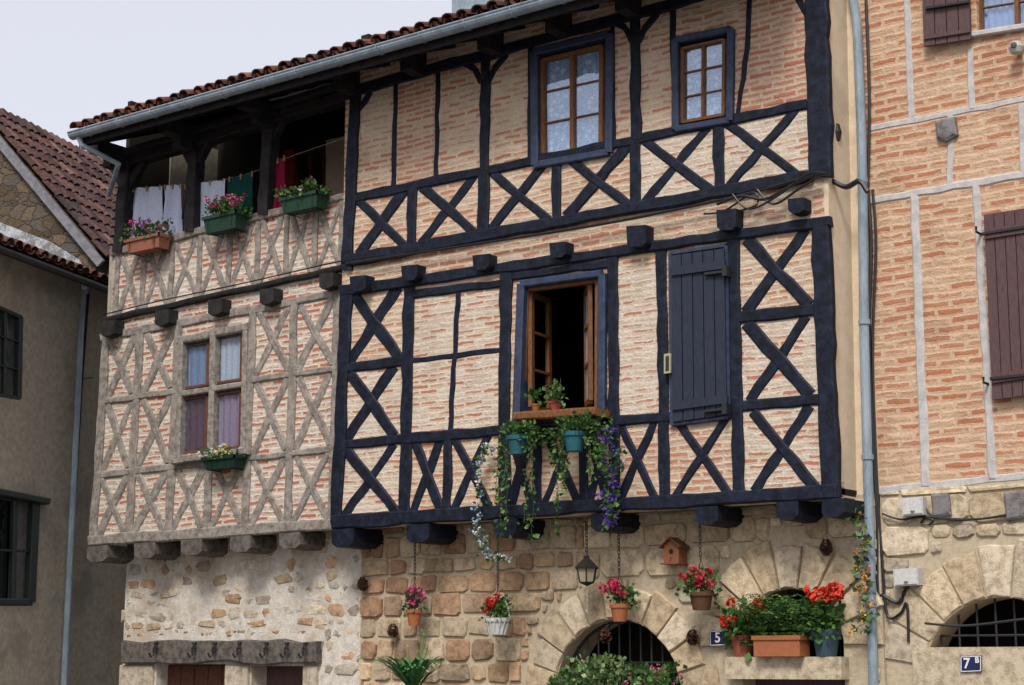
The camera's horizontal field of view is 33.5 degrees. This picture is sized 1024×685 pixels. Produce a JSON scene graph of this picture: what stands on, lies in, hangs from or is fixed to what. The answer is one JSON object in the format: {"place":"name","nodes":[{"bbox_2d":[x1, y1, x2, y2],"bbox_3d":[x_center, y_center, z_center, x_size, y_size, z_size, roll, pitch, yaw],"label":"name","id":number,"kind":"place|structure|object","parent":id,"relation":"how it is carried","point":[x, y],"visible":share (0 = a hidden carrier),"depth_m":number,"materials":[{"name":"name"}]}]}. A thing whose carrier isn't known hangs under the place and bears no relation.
{"place":"outdoors","nodes":[
{"label":"outdoors","id":0,"kind":"place"},
{"bbox_2d":[0,131,109,274],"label":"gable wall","id":1,"kind":"structure","parent":0,"point":[24,208],"depth_m":27.45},
{"bbox_2d":[0,222,80,263],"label":"lime flashing","id":2,"kind":"object","parent":1,"relation":"attached to","point":[30,239],"visible":0.43,"depth_m":27.28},
{"bbox_2d":[0,136,104,266],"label":"verge board","id":3,"kind":"object","parent":1,"relation":"attached to","point":[61,216],"visible":1,"depth_m":27.20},
{"bbox_2d":[0,108,117,258],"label":"roof slope tiles","id":4,"kind":"object","parent":1,"relation":"attached to","point":[76,179],"visible":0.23,"depth_m":28.52,"materials":[{"name":"tile"}]},
{"bbox_2d":[186,336,239,451],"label":"wing window curtains","id":5,"kind":"object","parent":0,"point":[229,404],"visible":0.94,"depth_m":20.58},
{"bbox_2d":[0,0,451,150],"label":"sky","id":6,"kind":"structure","parent":0,"point":[63,62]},
{"bbox_2d":[282,149,295,191],"bbox_3d":[-2.953,-2.185,22.589,0.236,0.772,0.050,-8,-13,36],"label":"hanging cloth","id":7,"kind":"object","parent":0,"point":[289,171],"visible":0.57,"depth_m":22.58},
{"bbox_2d":[295,146,325,189],"bbox_3d":[-2.644,-2.232,22.407,0.580,0.632,0.084,-8,-13,36],"label":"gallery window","id":8,"kind":"structure","parent":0,"point":[311,153],"depth_m":22.41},
{"bbox_2d":[353,629,463,684],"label":"spider plant","id":9,"kind":"object","parent":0,"point":[414,673],"visible":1,"depth_m":17.71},
{"bbox_2d":[546,659,586,684],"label":"shrub","id":10,"kind":"object","parent":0,"point":[563,671],"visible":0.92,"depth_m":16.40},
{"bbox_2d":[330,0,841,528],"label":"timber frame","id":11,"kind":"object","parent":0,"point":[818,104],"visible":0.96,"depth_m":17.28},
{"bbox_2d":[103,254,384,314],"bbox_3d":[-3.327,-0.678,20.397,4.767,0.132,0.016,-8,-13,36],"label":"telephone wire","id":12,"kind":"object","parent":11,"relation":"attached to","point":[245,282],"visible":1,"depth_m":20.26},
{"bbox_2d":[468,442,512,562],"bbox_3d":[-0.208,1.640,17.482,0.527,1.257,0.220,-8,-13,36],"label":"white flower garland","id":13,"kind":"object","parent":11,"relation":"attached to","point":[485,551],"visible":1,"depth_m":17.54},
{"bbox_2d":[540,44,604,152],"bbox_3d":[0.626,-2.518,17.840,0.848,1.155,0.067,-8,-13,36],"label":"attic window","id":14,"kind":"structure","parent":11,"relation":"attached to","point":[572,55],"depth_m":17.84,"materials":[{"name":"brown wood"}]},
{"bbox_2d":[547,51,598,151],"bbox_3d":[0.623,-2.522,17.895,0.789,1.085,0.027,-8,-13,36],"label":"attic window curtain","id":15,"kind":"object","parent":14,"relation":"attached to","point":[558,102],"visible":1,"depth_m":17.88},
{"bbox_2d":[342,110,820,512],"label":"whitewashed panels","id":16,"kind":"object","parent":11,"relation":"attached to","point":[476,398],"visible":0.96,"depth_m":16.94,"materials":[{"name":"brick"}]},
{"bbox_2d":[332,197,863,549],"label":"joist ends","id":17,"kind":"object","parent":11,"relation":"attached to","point":[642,236],"visible":0.98,"depth_m":16.90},
{"bbox_2d":[396,0,806,184],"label":"bare brick panels","id":18,"kind":"object","parent":11,"relation":"attached to","point":[776,73],"visible":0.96,"depth_m":16.53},
{"bbox_2d":[512,25,735,426],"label":"window surrounds","id":19,"kind":"object","parent":11,"relation":"attached to","point":[520,383],"visible":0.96,"depth_m":17.36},
{"bbox_2d":[489,419,551,547],"bbox_3d":[0.118,1.387,17.117,0.445,1.339,0.671,10,-15,-43],"label":"trailing ivy pot","id":20,"kind":"object","parent":19,"relation":"hanging from","point":[519,439],"visible":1,"depth_m":17.09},
{"bbox_2d":[523,388,545,410],"bbox_3d":[0.265,0.574,17.253,0.258,0.247,0.172,10,-15,-43],"label":"potted plant","id":21,"kind":"object","parent":19,"relation":"on","point":[533,393],"visible":1,"depth_m":17.22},
{"bbox_2d":[542,378,567,409],"bbox_3d":[0.421,0.511,17.116,0.249,0.347,0.319,5,-12,-24],"label":"potted plant","id":22,"kind":"object","parent":19,"relation":"on","point":[553,392],"visible":1,"depth_m":17.06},
{"bbox_2d":[513,407,609,421],"bbox_3d":[0.521,0.735,17.117,1.007,0.119,0.360,-8,-13,36],"label":"window sill board","id":23,"kind":"object","parent":19,"relation":"attached to","point":[543,416],"depth_m":16.99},
{"bbox_2d":[525,279,597,410],"bbox_3d":[0.616,0.090,17.645,1.025,1.393,0.474,-8,-13,36],"label":"open casement","id":24,"kind":"object","parent":19,"relation":"attached to","point":[530,370],"visible":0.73,"depth_m":17.68,"materials":[{"name":"brown wood"}]},
{"bbox_2d":[586,297,587,398],"bbox_3d":[0.782,0.039,17.497,0.009,1.090,0.367,1,-11,-4],"label":"casement net curtain","id":25,"kind":"object","parent":24,"relation":"attached to","point":[587,347],"visible":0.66,"depth_m":17.54,"materials":[{"name":"fabric"}]},
{"bbox_2d":[546,408,612,536],"bbox_3d":[0.675,1.283,16.701,0.756,1.254,0.471,-8,-13,36],"label":"trailing ivy pot","id":26,"kind":"object","parent":19,"relation":"hanging from","point":[575,439],"visible":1,"depth_m":16.69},
{"bbox_2d":[593,420,627,530],"bbox_3d":[0.942,1.283,16.570,0.399,1.093,0.252,-8,-13,36],"label":"wisteria garland","id":27,"kind":"object","parent":26,"relation":"attached to","point":[608,478],"visible":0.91,"depth_m":16.53},
{"bbox_2d":[671,248,727,421],"bbox_3d":[1.805,-0.075,16.366,0.627,1.641,0.078,-8,-13,36],"label":"shutter","id":28,"kind":"object","parent":19,"relation":"attached to","point":[699,352],"visible":1,"depth_m":16.35,"materials":[{"name":"blue wood"}]},
{"bbox_2d":[704,265,730,414],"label":"shutter hinges","id":29,"kind":"object","parent":28,"relation":"attached to","point":[725,271],"visible":1,"depth_m":16.21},
{"bbox_2d":[680,38,726,123],"bbox_3d":[1.895,-2.593,16.885,0.559,0.835,0.066,-8,-13,36],"label":"attic window","id":30,"kind":"structure","parent":19,"relation":"attached to","point":[703,46],"depth_m":16.88,"materials":[{"name":"brown wood"}]},
{"bbox_2d":[686,44,721,118],"bbox_3d":[1.896,-2.599,16.938,0.514,0.779,0.027,-8,-13,36],"label":"attic window curtain","id":31,"kind":"object","parent":30,"relation":"attached to","point":[693,80],"visible":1,"depth_m":16.92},
{"bbox_2d":[558,650,637,684],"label":"shrub","id":32,"kind":"object","parent":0,"point":[604,669],"visible":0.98,"depth_m":16.36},
{"bbox_2d":[622,660,686,684],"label":"shrub","id":33,"kind":"object","parent":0,"point":[651,676],"visible":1,"depth_m":15.98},
{"bbox_2d":[664,353,670,373],"bbox_3d":[1.508,0.203,16.501,0.078,0.193,0.024,-8,-13,36],"label":"shutter latch plate","id":34,"kind":"object","parent":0,"point":[667,363],"visible":1,"depth_m":16.49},
{"bbox_2d":[880,480,1023,684],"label":"ground wall","id":35,"kind":"structure","parent":0,"point":[901,672],"depth_m":15.17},
{"bbox_2d":[823,0,879,501],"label":"side return","id":36,"kind":"object","parent":35,"relation":"on","point":[841,207],"visible":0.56,"depth_m":15.98,"materials":[{"name":"beige paint"}]},
{"bbox_2d":[835,123,841,141],"bbox_3d":[3.065,-1.987,16.121,0.120,0.200,0.114,-8,-13,36],"label":"tie anchor","id":37,"kind":"object","parent":36,"relation":"attached to","point":[838,132],"visible":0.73,"depth_m":16.08,"materials":[{"name":"metal"}]},
{"bbox_2d":[893,568,923,586],"bbox_3d":[3.544,2.102,15.246,0.236,0.160,0.152,-8,-13,36],"label":"junction box","id":38,"kind":"object","parent":35,"relation":"attached to","point":[908,577],"visible":1,"depth_m":15.20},
{"bbox_2d":[901,496,926,516],"bbox_3d":[3.617,1.475,15.309,0.204,0.165,0.152,-8,-13,36],"label":"junction box","id":39,"kind":"object","parent":35,"relation":"attached to","point":[914,506],"visible":1,"depth_m":15.26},
{"bbox_2d":[860,0,1023,486],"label":"brick wall","id":40,"kind":"structure","parent":35,"relation":"on","point":[905,158],"depth_m":15.61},
{"bbox_2d":[849,0,878,684],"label":"downpipe","id":41,"kind":"object","parent":40,"relation":"attached to","point":[867,455],"visible":0.93,"depth_m":15.79,"materials":[{"name":"metal"}]},
{"bbox_2d":[844,505,879,635],"bbox_3d":[3.168,2.046,15.323,0.315,1.170,0.250,-8,-13,36],"label":"climbing plant","id":42,"kind":"object","parent":41,"relation":"attached to","point":[869,618],"visible":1,"depth_m":15.30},
{"bbox_2d":[870,0,1023,493],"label":"wall timbers","id":43,"kind":"object","parent":40,"relation":"attached to","point":[976,184],"depth_m":15.49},
{"bbox_2d":[925,0,1023,384],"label":"shutter ironwork","id":44,"kind":"object","parent":40,"relation":"attached to","point":[976,231],"visible":1,"depth_m":15.19,"materials":[{"name":"metal"}]},
{"bbox_2d":[922,0,1023,399],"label":"shutters","id":45,"kind":"object","parent":44,"relation":"attached to","point":[1004,253],"visible":1,"depth_m":15.10,"materials":[{"name":"brown paint"}]},
{"bbox_2d":[972,23,1023,37],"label":"window sill","id":46,"kind":"structure","parent":40,"relation":"attached to","point":[997,30],"depth_m":15.54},
{"bbox_2d":[979,0,1023,29],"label":"window","id":47,"kind":"structure","parent":40,"relation":"attached to","point":[1017,10],"depth_m":15.69,"materials":[{"name":"brown wood"}]},
{"bbox_2d":[984,0,1023,28],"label":"window curtain","id":48,"kind":"object","parent":40,"relation":"hanging from","point":[998,16],"depth_m":15.74,"materials":[{"name":"fabric"}]},
{"bbox_2d":[1008,40,1023,54],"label":"wall lamp","id":49,"kind":"object","parent":40,"relation":"attached to","point":[1016,47],"visible":1,"depth_m":15.27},
{"bbox_2d":[880,483,1023,684],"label":"ground blocks","id":50,"kind":"structure","parent":35,"relation":"attached to","point":[935,591],"depth_m":15.03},
{"bbox_2d":[960,655,981,671],"bbox_3d":[3.984,2.789,14.780,0.200,0.147,0.018,-8,-13,36],"label":"house number sign","id":51,"kind":"object","parent":35,"relation":"attached to","point":[973,663],"visible":1,"depth_m":14.77,"materials":[{"name":"metal"}]},
{"bbox_2d":[924,618,1023,626],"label":"iron tie rod","id":52,"kind":"object","parent":35,"relation":"attached to","point":[978,624],"visible":1,"depth_m":14.80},
{"bbox_2d":[931,117,1023,520],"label":"grey corbel stones","id":53,"kind":"object","parent":35,"relation":"on","point":[946,129],"visible":1,"depth_m":15.16,"materials":[{"name":"stone"}]},
{"bbox_2d":[940,598,1023,646],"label":"arch grille bars","id":54,"kind":"object","parent":35,"relation":"on","point":[995,635],"visible":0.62,"depth_m":14.93,"materials":[{"name":"metal"}]},
{"bbox_2d":[948,599,1023,646],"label":"walls","id":55,"kind":"structure","parent":0,"point":[1004,611],"depth_m":15.80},
{"label":"ground","id":56,"kind":"structure","parent":0,"visible":0},
{"bbox_2d":[0,254,126,684],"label":"render wall","id":57,"kind":"structure","parent":56,"relation":"on","point":[36,428],"depth_m":22.32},
{"bbox_2d":[0,306,50,605],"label":"window frames","id":58,"kind":"structure","parent":57,"relation":"attached to","point":[34,502],"depth_m":21.64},
{"bbox_2d":[0,499,9,597],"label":"window","id":59,"kind":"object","parent":58,"relation":"in","point":[4,533],"depth_m":22.20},
{"bbox_2d":[0,233,108,285],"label":"eave tiles","id":60,"kind":"object","parent":57,"relation":"attached to","point":[22,247],"visible":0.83,"depth_m":21.87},
{"bbox_2d":[0,245,107,293],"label":"gutter","id":61,"kind":"object","parent":60,"relation":"attached to","point":[41,265],"depth_m":21.73,"materials":[{"name":"metal"}]},
{"bbox_2d":[61,285,87,684],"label":"downpipe","id":62,"kind":"object","parent":57,"relation":"attached to","point":[72,509],"visible":1,"depth_m":22.54,"materials":[{"name":"metal"}]},
{"bbox_2d":[76,294,91,490],"bbox_3d":[-5.755,0.676,23.018,0.082,2.679,0.318,-4,-11,18],"label":"cable","id":63,"kind":"object","parent":57,"relation":"attached to","point":[86,321],"visible":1,"depth_m":23.03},
{"bbox_2d":[107,148,217,346],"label":"walls","id":64,"kind":"structure","parent":56,"relation":"on","point":[178,166],"depth_m":23.02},
{"bbox_2d":[98,202,341,534],"bbox_3d":[-3.508,0.429,20.607,4.165,3.756,0.200,-8,-13,36],"label":"wing infill","id":65,"kind":"object","parent":64,"relation":"attached to","point":[316,358],"visible":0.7,"depth_m":20.31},
{"bbox_2d":[119,217,173,256],"bbox_3d":[-4.573,-1.347,21.389,0.723,0.439,0.426,-8,-13,36],"label":"flower box","id":66,"kind":"object","parent":65,"relation":"on","point":[148,240],"visible":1,"depth_m":21.30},
{"bbox_2d":[170,449,251,464],"bbox_3d":[-3.577,1.372,20.310,1.302,0.093,0.160,-8,-13,36],"label":"wing window sill","id":67,"kind":"structure","parent":65,"relation":"attached to","point":[185,460],"depth_m":20.41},
{"bbox_2d":[175,326,248,458],"bbox_3d":[-3.587,0.625,20.537,1.218,1.545,0.159,-8,-13,36],"label":"stone cross mullion","id":68,"kind":"object","parent":65,"relation":"on","point":[213,389],"visible":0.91,"depth_m":20.55,"materials":[{"name":"beige stone"}]},
{"bbox_2d":[183,333,241,453],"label":"wing window sashes","id":69,"kind":"object","parent":68,"relation":"in","point":[205,396],"visible":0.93,"depth_m":20.51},
{"bbox_2d":[87,193,343,545],"bbox_3d":[-3.608,0.425,20.563,4.278,3.892,0.107,-8,-13,36],"label":"wing timber frame","id":70,"kind":"object","parent":65,"relation":"attached to","point":[205,529],"visible":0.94,"depth_m":20.42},
{"bbox_2d":[101,265,341,337],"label":"dark wing beam","id":71,"kind":"structure","parent":65,"relation":"attached to","point":[166,315],"depth_m":20.50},
{"bbox_2d":[196,443,246,471],"bbox_3d":[-3.406,1.350,20.013,0.664,0.301,0.410,-8,-13,36],"label":"flower box","id":72,"kind":"object","parent":65,"relation":"on","point":[227,459],"visible":1,"depth_m":19.94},
{"bbox_2d":[201,193,252,237],"bbox_3d":[-3.445,-1.560,20.588,0.795,0.484,0.450,-8,-13,36],"label":"flower box","id":73,"kind":"object","parent":65,"relation":"on","point":[227,219],"visible":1,"depth_m":20.49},
{"bbox_2d":[109,83,349,252],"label":"gallery posts","id":74,"kind":"object","parent":65,"relation":"on","point":[140,157],"visible":0.88,"depth_m":21.09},
{"bbox_2d":[142,138,343,187],"bbox_3d":[-3.446,-2.118,20.962,3.835,0.194,0.006,-8,-13,36],"label":"washing line","id":75,"kind":"object","parent":74,"relation":"attached to","point":[254,171],"visible":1,"depth_m":20.70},
{"bbox_2d":[131,185,162,237],"bbox_3d":[-4.692,-1.641,21.831,0.614,0.818,0.095,-8,-13,36],"label":"bed sheet","id":76,"kind":"object","parent":75,"relation":"hanging from","point":[147,203],"visible":0.67,"depth_m":21.81,"materials":[{"name":"fabric"}]},
{"bbox_2d":[162,183,182,234],"bbox_3d":[-4.301,-1.649,21.532,0.337,0.770,0.095,-8,-13,36],"label":"bed sheet","id":77,"kind":"object","parent":75,"relation":"hanging from","point":[172,208],"visible":0.84,"depth_m":21.52,"materials":[{"name":"fabric"}]},
{"bbox_2d":[201,178,224,225],"bbox_3d":[-3.752,-1.669,21.113,0.588,0.754,0.113,-8,-13,36],"label":"bed sheet","id":78,"kind":"object","parent":75,"relation":"hanging from","point":[209,189],"visible":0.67,"depth_m":21.12,"materials":[{"name":"fabric"}]},
{"bbox_2d":[227,171,252,211],"bbox_3d":[-3.321,-1.745,20.792,0.468,0.652,0.087,-8,-13,36],"label":"green towel","id":79,"kind":"object","parent":75,"relation":"hanging from","point":[240,185],"visible":0.63,"depth_m":20.79,"materials":[{"name":"fabric"}]},
{"bbox_2d":[266,155,285,221],"bbox_3d":[-2.820,-1.837,20.429,0.260,0.805,0.111,-8,-13,36],"label":"red towel","id":80,"kind":"object","parent":75,"relation":"hanging from","point":[280,171],"visible":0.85,"depth_m":20.43,"materials":[{"name":"fabric"}]},
{"bbox_2d":[273,175,332,217],"bbox_3d":[-2.420,-1.708,19.820,0.759,0.402,0.422,-8,-13,36],"label":"flower box","id":81,"kind":"object","parent":65,"relation":"on","point":[305,198],"visible":1,"depth_m":19.71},
{"bbox_2d":[126,34,371,213],"bbox_3d":[-2.949,-0.543,21.463,4.306,6.000,1.650,-8,-13,36],"label":"gallery interior","id":82,"kind":"object","parent":64,"relation":"attached to","point":[239,156],"visible":0.11,"depth_m":22.76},
{"bbox_2d":[326,136,344,195],"bbox_3d":[-2.263,-2.200,22.014,0.374,0.920,0.050,-8,-13,36],"label":"pale gallery panel","id":83,"kind":"object","parent":82,"relation":"attached to","point":[335,152],"visible":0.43,"depth_m":22.01,"materials":[{"name":"fabric"}]},
{"bbox_2d":[79,0,641,171],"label":"roof deck and rafters","id":84,"kind":"structure","parent":64,"relation":"on","point":[177,126],"depth_m":19.44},
{"bbox_2d":[69,0,527,128],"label":"roof tiles","id":85,"kind":"object","parent":84,"relation":"on","point":[474,10],"visible":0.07,"depth_m":19.02,"materials":[{"name":"tile"}]},
{"bbox_2d":[67,0,573,196],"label":"gutter","id":86,"kind":"object","parent":85,"relation":"attached to","point":[451,28],"visible":1,"depth_m":18.92,"materials":[{"name":"metal"}]},
{"bbox_2d":[452,0,488,12],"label":"chimney","id":87,"kind":"object","parent":85,"relation":"on","point":[461,4],"depth_m":23.24,"materials":[{"name":"metal"}]},
{"bbox_2d":[342,0,844,528],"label":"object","id":88,"kind":"object","parent":64,"relation":"attached to","point":[460,120],"visible":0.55,"depth_m":17.79,"materials":[{"name":"brick"}]},
{"bbox_2d":[398,543,426,625],"bbox_3d":[-1.037,2.507,18.358,0.331,1.081,0.329,-8,-13,36],"label":"hanging geranium","id":89,"kind":"object","parent":88,"relation":"hanging from","point":[414,597],"visible":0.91,"depth_m":18.22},
{"bbox_2d":[478,537,519,634],"bbox_3d":[-0.148,2.423,17.618,0.391,1.190,0.396,-8,-13,36],"label":"hanging basket","id":90,"kind":"object","parent":88,"relation":"hanging from","point":[496,624],"visible":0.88,"depth_m":17.45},
{"bbox_2d":[575,517,598,610],"bbox_3d":[0.745,2.224,16.973,0.260,0.961,0.225,-8,-13,36],"label":"hanging lantern","id":91,"kind":"object","parent":88,"relation":"hanging from","point":[586,567],"visible":1,"depth_m":16.90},
{"bbox_2d":[598,531,639,621],"bbox_3d":[1.073,2.211,16.805,0.408,1.075,0.382,-8,-13,36],"label":"hanging geranium","id":92,"kind":"object","parent":88,"relation":"hanging from","point":[619,591],"visible":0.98,"depth_m":16.67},
{"bbox_2d":[351,0,1023,641],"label":"electric cable","id":93,"kind":"object","parent":88,"relation":"attached to","point":[871,304],"visible":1,"depth_m":15.93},
{"bbox_2d":[674,523,722,609],"bbox_3d":[1.773,2.056,16.233,0.467,0.982,0.349,-1,-11,5],"label":"hanging geranium","id":94,"kind":"object","parent":88,"relation":"hanging from","point":[701,599],"visible":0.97,"depth_m":16.10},
{"bbox_2d":[529,298,843,684],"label":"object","id":95,"kind":"object","parent":64,"relation":"attached to","point":[568,343],"depth_m":20.00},
{"bbox_2d":[534,284,856,496],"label":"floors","id":96,"kind":"structure","parent":64,"relation":"attached to","point":[563,295],"depth_m":19.94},
{"bbox_2d":[122,531,361,684],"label":"lime rendered wall","id":97,"kind":"structure","parent":56,"relation":"on","point":[197,601],"depth_m":20.11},
{"bbox_2d":[167,664,225,684],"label":"cellar door","id":98,"kind":"structure","parent":97,"relation":"attached to","point":[196,674],"depth_m":20.80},
{"bbox_2d":[87,532,325,563],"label":"wing joist ends","id":99,"kind":"object","parent":97,"relation":"on","point":[253,544],"visible":0.99,"depth_m":20.33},
{"bbox_2d":[121,639,321,664],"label":"cellar lintel beam","id":100,"kind":"structure","parent":97,"relation":"on","point":[170,652],"depth_m":20.21,"materials":[{"name":"grey wood"}]},
{"bbox_2d":[148,642,307,658],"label":"iron hooks","id":101,"kind":"object","parent":100,"relation":"attached to","point":[237,647],"visible":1,"depth_m":19.93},
{"bbox_2d":[121,535,360,680],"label":"rubble stones","id":102,"kind":"object","parent":97,"relation":"attached to","point":[333,609],"visible":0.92,"depth_m":20.11,"materials":[{"name":"stone"}]},
{"bbox_2d":[360,494,886,684],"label":"sandstone backing","id":103,"kind":"object","parent":56,"relation":"on","point":[784,535],"visible":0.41,"depth_m":17.26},
{"bbox_2d":[119,657,849,684],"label":"lintel stones","id":104,"kind":"object","parent":103,"relation":"attached to","point":[831,668],"visible":0.93,"depth_m":15.89,"materials":[{"name":"stone"}]},
{"bbox_2d":[715,596,766,660],"bbox_3d":[2.180,2.700,16.085,0.530,0.609,0.536,-3,-11,14],"label":"geranium pot","id":105,"kind":"object","parent":104,"relation":"on","point":[739,638],"visible":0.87,"depth_m":16.00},
{"bbox_2d":[720,593,828,656],"bbox_3d":[2.424,2.606,15.732,0.897,0.580,1.068,1,-11,-3],"label":"fern trough","id":106,"kind":"object","parent":104,"relation":"on","point":[783,617],"visible":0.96,"depth_m":15.67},
{"bbox_2d":[789,581,846,656],"bbox_3d":[2.836,2.533,15.597,0.583,0.675,0.525,-8,-13,36],"label":"geranium pot","id":107,"kind":"object","parent":104,"relation":"on","point":[826,642],"visible":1,"depth_m":15.50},
{"bbox_2d":[266,666,844,684],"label":"door leaf","id":108,"kind":"object","parent":103,"relation":"attached to","point":[284,675],"depth_m":19.87,"materials":[{"name":"brown paint"}]},
{"bbox_2d":[359,499,885,684],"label":"sandstone blocks","id":109,"kind":"structure","parent":103,"relation":"attached to","point":[738,579],"depth_m":17.42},
{"bbox_2d":[356,574,368,590],"bbox_3d":[-1.669,2.680,19.021,0.132,0.191,0.132,-4,-11,19],"label":"pine cone","id":110,"kind":"object","parent":109,"relation":"attached to","point":[364,583],"visible":1,"depth_m":19.00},
{"bbox_2d":[387,620,398,637],"bbox_3d":[-1.305,3.140,18.657,0.132,0.192,0.132,-4,-11,19],"label":"pine cone","id":111,"kind":"object","parent":109,"relation":"attached to","point":[392,631],"visible":1,"depth_m":18.64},
{"bbox_2d":[599,625,611,643],"bbox_3d":[0.935,2.909,16.991,0.132,0.193,0.132,-4,-11,19],"label":"pine cone","id":112,"kind":"object","parent":109,"relation":"attached to","point":[607,634],"visible":1,"depth_m":16.97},
{"bbox_2d":[658,537,689,564],"bbox_3d":[1.581,2.036,16.624,0.240,0.265,0.200,-8,-13,36],"label":"birdhouse","id":113,"kind":"object","parent":109,"relation":"attached to","point":[675,550],"visible":1,"depth_m":16.58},
{"bbox_2d":[686,626,698,645],"bbox_3d":[1.738,2.822,16.395,0.132,0.193,0.132,-4,-11,19],"label":"pine cone","id":114,"kind":"object","parent":109,"relation":"attached to","point":[695,637],"visible":1,"depth_m":16.37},
{"bbox_2d":[710,630,725,645],"bbox_3d":[1.969,2.825,16.273,0.184,0.153,0.018,-8,-13,36],"label":"house number sign","id":115,"kind":"object","parent":109,"relation":"attached to","point":[716,636],"visible":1,"depth_m":16.28,"materials":[{"name":"metal"}]},
{"bbox_2d":[819,535,832,555],"bbox_3d":[2.893,1.871,15.692,0.132,0.192,0.132,-4,-11,19],"label":"pine cone","id":116,"kind":"object","parent":109,"relation":"attached to","point":[827,548],"visible":1,"depth_m":15.67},
{"bbox_2d":[567,590,841,684],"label":"arch grille","id":117,"kind":"object","parent":103,"relation":"attached to","point":[602,627],"visible":0.37,"depth_m":17.10,"materials":[{"name":"metal"}]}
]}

